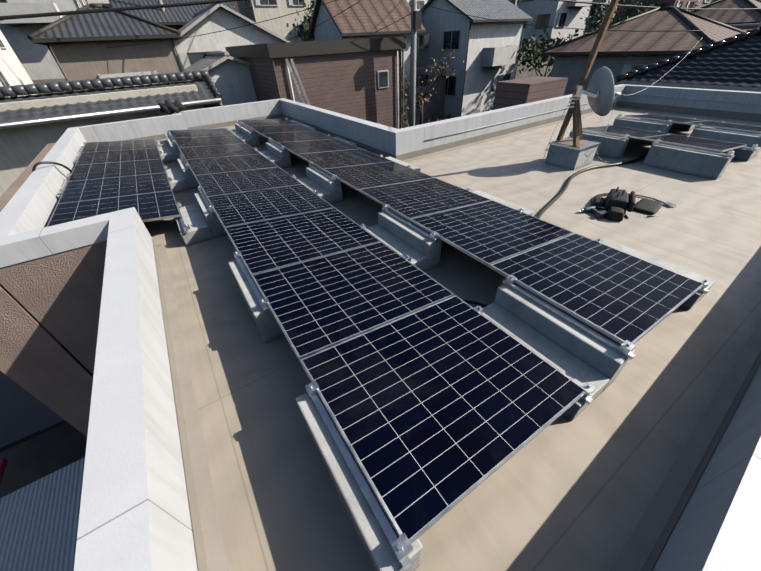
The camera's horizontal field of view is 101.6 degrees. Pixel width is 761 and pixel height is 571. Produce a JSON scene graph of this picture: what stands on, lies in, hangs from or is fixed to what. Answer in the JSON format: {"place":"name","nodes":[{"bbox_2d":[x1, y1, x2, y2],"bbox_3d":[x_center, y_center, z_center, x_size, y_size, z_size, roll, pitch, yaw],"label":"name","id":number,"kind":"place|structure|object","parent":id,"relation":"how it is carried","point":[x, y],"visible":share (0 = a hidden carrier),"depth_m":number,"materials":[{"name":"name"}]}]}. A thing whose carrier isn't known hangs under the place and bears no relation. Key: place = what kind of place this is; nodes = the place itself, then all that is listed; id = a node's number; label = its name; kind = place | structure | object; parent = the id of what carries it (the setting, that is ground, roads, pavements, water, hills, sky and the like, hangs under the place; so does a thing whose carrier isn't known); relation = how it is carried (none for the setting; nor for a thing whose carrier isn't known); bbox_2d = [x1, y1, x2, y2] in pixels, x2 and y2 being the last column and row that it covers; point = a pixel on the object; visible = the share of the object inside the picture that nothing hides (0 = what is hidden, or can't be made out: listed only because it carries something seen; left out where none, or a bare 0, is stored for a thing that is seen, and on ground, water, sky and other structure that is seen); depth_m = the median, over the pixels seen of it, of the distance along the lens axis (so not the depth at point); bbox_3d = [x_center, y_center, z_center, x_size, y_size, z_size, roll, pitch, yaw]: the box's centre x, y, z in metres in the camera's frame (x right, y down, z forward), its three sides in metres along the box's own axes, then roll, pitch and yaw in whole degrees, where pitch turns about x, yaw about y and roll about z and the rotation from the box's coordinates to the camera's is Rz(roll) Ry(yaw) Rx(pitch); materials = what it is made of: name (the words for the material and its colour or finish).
{"place":"outdoors","nodes":[
{"label":"outdoors","id":0,"kind":"place"},
{"bbox_2d":[169,51,256,107],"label":"house","id":1,"kind":"structure","parent":0,"point":[230,77],"depth_m":14.83,"materials":[{"name":"grey paint"}]},
{"bbox_2d":[0,31,587,497],"bbox_3d":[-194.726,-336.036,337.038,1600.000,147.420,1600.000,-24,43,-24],"label":"ground","id":2,"kind":"structure","parent":0,"point":[34,459],"depth_m":7.91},
{"bbox_2d":[0,20,38,95],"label":"house","id":3,"kind":"structure","parent":2,"relation":"on","point":[13,72],"depth_m":21.58,"materials":[{"name":"white paint"}]},
{"bbox_2d":[0,0,88,79],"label":"house","id":4,"kind":"structure","parent":2,"relation":"on","point":[38,61],"depth_m":24.55,"materials":[{"name":"white paint"}]},
{"bbox_2d":[0,143,93,570],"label":"exterior wall","id":5,"kind":"structure","parent":2,"relation":"on","point":[46,380],"depth_m":4.62,"materials":[{"name":"grey"}]},
{"bbox_2d":[0,240,106,374],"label":"building walls","id":6,"kind":"structure","parent":2,"relation":"on","point":[57,296],"depth_m":3.67,"materials":[{"name":"brown paint"}]},
{"bbox_2d":[87,0,110,6],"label":"house","id":7,"kind":"structure","parent":2,"relation":"on","point":[105,2],"depth_m":32.50,"materials":[{"name":"beige paint"}]},
{"bbox_2d":[27,4,183,90],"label":"dark brown house","id":8,"kind":"structure","parent":2,"relation":"on","point":[78,44],"depth_m":14.74,"materials":[{"name":"paint"}]},
{"bbox_2d":[0,70,222,196],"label":"tiled house","id":9,"kind":"structure","parent":2,"relation":"on","point":[32,126],"depth_m":9.56,"materials":[{"name":"grey tile"}]},
{"bbox_2d":[109,0,236,29],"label":"maroon house","id":10,"kind":"structure","parent":2,"relation":"on","point":[176,18],"depth_m":20.76,"materials":[{"name":"tile"}]},
{"bbox_2d":[170,3,289,69],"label":"house","id":11,"kind":"structure","parent":2,"relation":"on","point":[213,17],"depth_m":17.05,"materials":[{"name":"white paint"}]},
{"bbox_2d":[230,1,238,12],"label":"house","id":12,"kind":"structure","parent":2,"relation":"on","point":[234,4],"depth_m":36.80,"materials":[{"name":"grey stone"}]},
{"bbox_2d":[237,0,314,41],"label":"house","id":13,"kind":"structure","parent":2,"relation":"on","point":[256,11],"depth_m":32.66,"materials":[{"name":"white paint"}]},
{"bbox_2d":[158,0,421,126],"bbox_3d":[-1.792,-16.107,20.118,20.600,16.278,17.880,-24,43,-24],"label":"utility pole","id":14,"kind":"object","parent":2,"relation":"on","point":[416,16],"visible":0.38,"depth_m":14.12,"materials":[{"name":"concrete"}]},
{"bbox_2d":[0,0,760,47],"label":"overhead wires","id":15,"kind":"object","parent":14,"relation":"hanging from","point":[9,17],"visible":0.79,"depth_m":10.01,"materials":[{"name":"black"}]},
{"bbox_2d":[285,58,309,104],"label":"pipes","id":16,"kind":"object","parent":2,"relation":"on","point":[299,80],"visible":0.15,"depth_m":9.60,"materials":[{"name":"metal"}]},
{"bbox_2d":[286,0,315,41],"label":"tree","id":17,"kind":"object","parent":2,"relation":"on","point":[301,26],"visible":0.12,"depth_m":26.20,"materials":[{"name":"green plant"}]},
{"bbox_2d":[225,36,405,128],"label":"house","id":18,"kind":"structure","parent":2,"relation":"on","point":[339,76],"depth_m":13.81,"materials":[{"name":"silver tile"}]},
{"bbox_2d":[285,50,398,128],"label":"trim","id":19,"kind":"structure","parent":2,"relation":"on","point":[383,78],"depth_m":14.75,"materials":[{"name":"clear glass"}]},
{"bbox_2d":[308,0,425,87],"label":"house","id":20,"kind":"structure","parent":2,"relation":"on","point":[362,18],"depth_m":21.65,"materials":[{"name":"brown tile"}]},
{"bbox_2d":[314,0,428,10],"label":"house","id":21,"kind":"structure","parent":2,"relation":"on","point":[424,2],"depth_m":30.81,"materials":[{"name":"grey stone"}]},
{"bbox_2d":[404,80,432,120],"bbox_3d":[0.710,-11.592,21.654,4.610,4.813,5.557,-24,43,-24],"label":"shrub","id":22,"kind":"object","parent":2,"relation":"on","point":[405,119],"visible":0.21,"depth_m":20.49,"materials":[{"name":"green plant"}]},
{"bbox_2d":[404,44,470,124],"bbox_3d":[3.176,-14.019,22.868,5.060,5.943,6.779,-24,43,-24],"label":"tree","id":23,"kind":"object","parent":2,"relation":"on","point":[425,94],"visible":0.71,"depth_m":22.25,"materials":[{"name":"green plant"}]},
{"bbox_2d":[404,108,492,127],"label":"shrubs","id":24,"kind":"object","parent":2,"relation":"on","point":[448,117],"depth_m":26.09,"materials":[{"name":"plant"}]},
{"bbox_2d":[416,0,532,117],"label":"house","id":25,"kind":"structure","parent":2,"relation":"on","point":[487,49],"depth_m":24.29,"materials":[{"name":"white paint"}]},
{"bbox_2d":[404,57,553,125],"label":"retaining wall","id":26,"kind":"structure","parent":2,"relation":"on","point":[431,108],"depth_m":25.89,"materials":[{"name":"stone"}]},
{"bbox_2d":[405,32,589,79],"bbox_3d":[9.746,-19.976,27.291,35.020,3.116,0.036,-24,43,-24],"label":"street fence","id":27,"kind":"object","parent":26,"relation":"on","point":[444,66],"visible":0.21,"depth_m":24.87,"materials":[{"name":"metal"}]},
{"bbox_2d":[508,0,518,6],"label":"house","id":28,"kind":"structure","parent":2,"relation":"on","point":[515,2],"depth_m":46.27,"materials":[{"name":"grey"}]},
{"bbox_2d":[493,76,567,109],"bbox_3d":[4.508,-2.452,11.461,1.700,8.620,1.080,-24,43,-24],"label":"brown annex","id":29,"kind":"object","parent":2,"relation":"on","point":[512,92],"visible":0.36,"depth_m":8.62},
{"bbox_2d":[517,28,578,76],"bbox_3d":[13.533,-17.963,26.293,6.515,6.015,6.856,-3,38,1],"label":"tree","id":30,"kind":"object","parent":2,"relation":"on","point":[535,54],"visible":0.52,"depth_m":25.44,"materials":[{"name":"green plant"}]},
{"bbox_2d":[518,0,593,45],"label":"house","id":31,"kind":"structure","parent":2,"relation":"on","point":[552,14],"depth_m":40.44,"materials":[{"name":"white paint"}]},
{"bbox_2d":[585,0,616,31],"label":"house","id":32,"kind":"structure","parent":2,"relation":"on","point":[593,12],"depth_m":44.80,"materials":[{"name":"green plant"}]},
{"bbox_2d":[580,0,659,33],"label":"tree","id":33,"kind":"object","parent":2,"relation":"on","point":[635,11],"visible":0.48,"depth_m":32.10,"materials":[{"name":"green plant"}]},
{"bbox_2d":[541,6,745,95],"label":"house","id":34,"kind":"structure","parent":2,"relation":"on","point":[622,52],"depth_m":17.03,"materials":[{"name":"brown tile"}]},
{"bbox_2d":[613,0,697,20],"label":"house","id":35,"kind":"structure","parent":2,"relation":"on","point":[682,3],"depth_m":35.01,"materials":[{"name":"silver tile"}]},
{"bbox_2d":[616,26,760,91],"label":"tiled roof","id":36,"kind":"structure","parent":2,"relation":"on","point":[732,63],"depth_m":9.22,"materials":[{"name":"grey"}]},
{"bbox_2d":[694,0,712,7],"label":"house","id":37,"kind":"structure","parent":2,"relation":"on","point":[701,3],"depth_m":40.26,"materials":[{"name":"white stone"}]},
{"bbox_2d":[691,0,760,24],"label":"house","id":38,"kind":"structure","parent":2,"relation":"on","point":[727,17],"depth_m":27.36,"materials":[{"name":"brown tile"}]},
{"bbox_2d":[143,107,760,570],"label":"flat roof","id":39,"kind":"structure","parent":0,"point":[563,493],"depth_m":2.32,"materials":[{"name":"beige concrete"}]},
{"bbox_2d":[32,152,647,306],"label":"roof cables","id":40,"kind":"object","parent":39,"relation":"on","point":[552,201],"visible":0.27,"depth_m":5.39,"materials":[{"name":"black rubber"}]},
{"bbox_2d":[0,84,760,570],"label":"parapet walls","id":41,"kind":"structure","parent":39,"relation":"on","point":[134,512],"depth_m":1.86,"materials":[{"name":"white paint"}]},
{"bbox_2d":[158,100,185,114],"bbox_3d":[-6.450,-5.510,9.599,0.725,0.447,0.452,-24,43,-24],"label":"roof ornament","id":42,"kind":"object","parent":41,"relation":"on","point":[170,108],"visible":0.98,"depth_m":9.49,"materials":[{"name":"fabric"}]},
{"bbox_2d":[424,94,760,140],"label":"pipe","id":43,"kind":"object","parent":41,"relation":"attached to","point":[587,103],"visible":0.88,"depth_m":8.35,"materials":[{"name":"grey metal"}]},
{"bbox_2d":[57,118,760,570],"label":"concrete blocks","id":44,"kind":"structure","parent":39,"relation":"on","point":[571,352],"depth_m":2.80,"materials":[{"name":"grey concrete"}]},
{"bbox_2d":[46,114,760,543],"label":"solar panels","id":45,"kind":"object","parent":44,"relation":"on","point":[438,400],"visible":0.98,"depth_m":2.69,"materials":[{"name":"glass"}]},
{"bbox_2d":[60,112,760,570],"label":"mounting rails","id":46,"kind":"object","parent":44,"relation":"on","point":[402,546],"visible":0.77,"depth_m":2.36,"materials":[{"name":"silver metal"}]},
{"bbox_2d":[121,101,760,570],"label":"roof upstand","id":47,"kind":"object","parent":39,"relation":"on","point":[651,531],"visible":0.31,"depth_m":2.03,"materials":[{"name":"beige concrete"}]},
{"bbox_2d":[543,0,702,170],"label":"satellite dish","id":48,"kind":"object","parent":39,"relation":"on","point":[576,151],"visible":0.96,"depth_m":5.57,"materials":[{"name":"metal"}]},
{"bbox_2d":[591,189,662,220],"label":"tool belt pouches","id":49,"kind":"object","parent":39,"relation":"on","point":[615,207],"visible":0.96,"depth_m":4.34,"materials":[{"name":"fabric"}]},
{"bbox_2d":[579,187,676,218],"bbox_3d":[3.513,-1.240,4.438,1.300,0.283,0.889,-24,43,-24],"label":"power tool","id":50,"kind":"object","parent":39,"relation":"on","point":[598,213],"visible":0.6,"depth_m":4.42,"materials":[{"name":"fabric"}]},
{"bbox_2d":[729,23,758,31],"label":"house","id":51,"kind":"structure","parent":0,"point":[747,27],"depth_m":19.40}
]}

